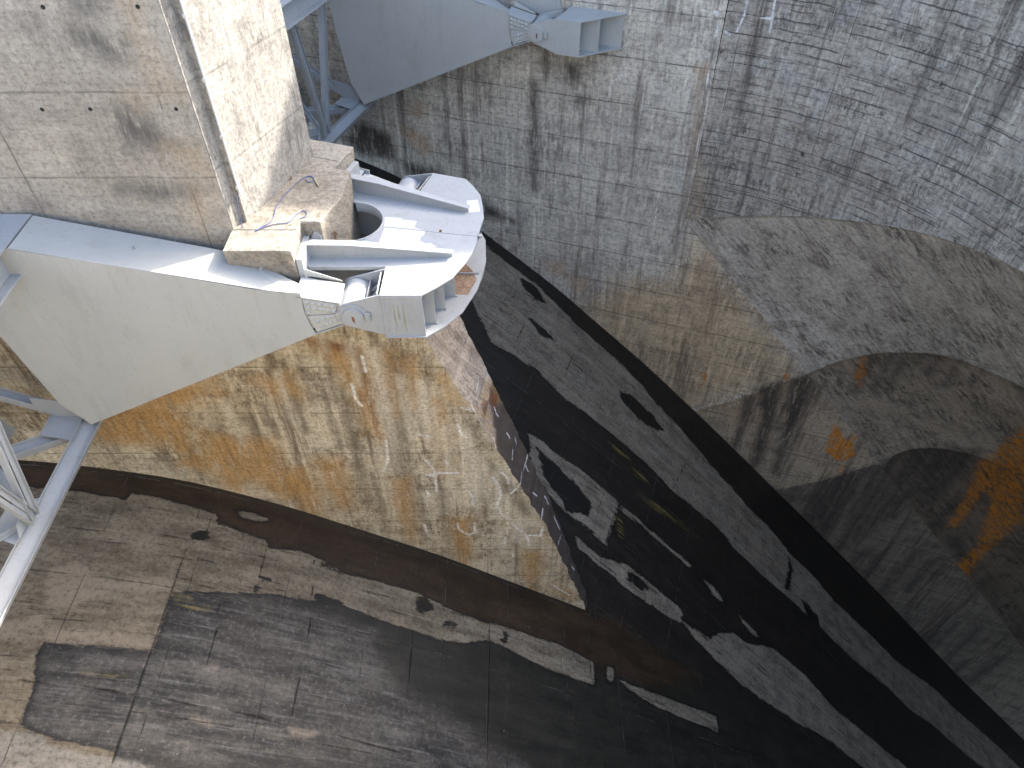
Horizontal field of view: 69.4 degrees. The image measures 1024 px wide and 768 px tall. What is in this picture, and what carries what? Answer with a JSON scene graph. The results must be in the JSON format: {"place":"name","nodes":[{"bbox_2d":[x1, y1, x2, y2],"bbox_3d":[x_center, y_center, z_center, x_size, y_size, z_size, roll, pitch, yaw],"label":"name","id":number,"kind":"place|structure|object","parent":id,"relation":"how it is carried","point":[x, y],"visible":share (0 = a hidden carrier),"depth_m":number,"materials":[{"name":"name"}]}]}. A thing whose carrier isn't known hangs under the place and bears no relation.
{"place":"outdoors","nodes":[
{"label":"outdoors","id":0,"kind":"place"},
{"bbox_2d":[0,460,856,767],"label":"spillway floor","id":1,"kind":"structure","parent":0,"point":[158,622],"depth_m":30.26,"materials":[{"name":"concrete"}]},
{"bbox_2d":[354,158,1023,767],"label":"spillway floor","id":2,"kind":"structure","parent":0,"point":[692,538],"depth_m":49.48,"materials":[{"name":"concrete"}]},
{"bbox_2d":[0,0,586,609],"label":"concrete pier","id":3,"kind":"structure","parent":2,"relation":"on","point":[178,120],"depth_m":25.13,"materials":[{"name":"beige concrete"}]},
{"bbox_2d":[0,214,344,626],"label":"radial gate","id":4,"kind":"structure","parent":3,"relation":"attached to","point":[98,326],"depth_m":22.37,"materials":[{"name":"white metal"}]},
{"bbox_2d":[236,195,242,227],"bbox_3d":[-8.096,-5.048,22.174,0.027,1.457,0.317,14,48,12],"label":"cable","id":5,"kind":"object","parent":3,"relation":"hanging from","point":[238,210],"visible":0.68,"depth_m":21.95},
{"bbox_2d":[254,210,306,231],"bbox_3d":[-6.942,-4.883,22.430,1.721,0.043,0.441,-33,55,-27],"label":"cable","id":6,"kind":"object","parent":3,"relation":"on","point":[287,222],"visible":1,"depth_m":22.46,"materials":[{"name":"metal"}]},
{"bbox_2d":[256,175,318,229],"bbox_3d":[-7.172,-5.743,23.241,0.820,0.043,3.184,23,51,20],"label":"cable","id":7,"kind":"object","parent":3,"relation":"on","point":[288,191],"visible":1,"depth_m":23.79,"materials":[{"name":"metal"}]},
{"bbox_2d":[295,161,485,337],"bbox_3d":[-3.666,-4.856,24.487,5.548,2.318,7.398,0,47,0],"label":"trunnion girder","id":8,"kind":"object","parent":3,"relation":"attached to","point":[412,264],"visible":0.98,"depth_m":23.29,"materials":[{"name":"white metal"}]},
{"bbox_2d":[280,0,536,181],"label":"radial gate","id":9,"kind":"structure","parent":3,"relation":"attached to","point":[388,47],"depth_m":38.83,"materials":[{"name":"white metal"}]},
{"bbox_2d":[287,0,1023,739],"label":"training wall","id":10,"kind":"structure","parent":2,"relation":"on","point":[577,174],"depth_m":46.52,"materials":[{"name":"concrete"}]},
{"bbox_2d":[518,0,627,57],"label":"bracket","id":11,"kind":"object","parent":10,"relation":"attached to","point":[572,31],"depth_m":36.74,"materials":[{"name":"white metal"}]},
{"bbox_2d":[686,216,1023,647],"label":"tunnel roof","id":12,"kind":"structure","parent":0,"point":[905,347],"depth_m":44.70,"materials":[{"name":"concrete"}]},
{"bbox_2d":[685,0,1023,272],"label":"curved wall","id":13,"kind":"structure","parent":12,"relation":"on","point":[906,114],"depth_m":34.22,"materials":[{"name":"concrete"}]}
]}

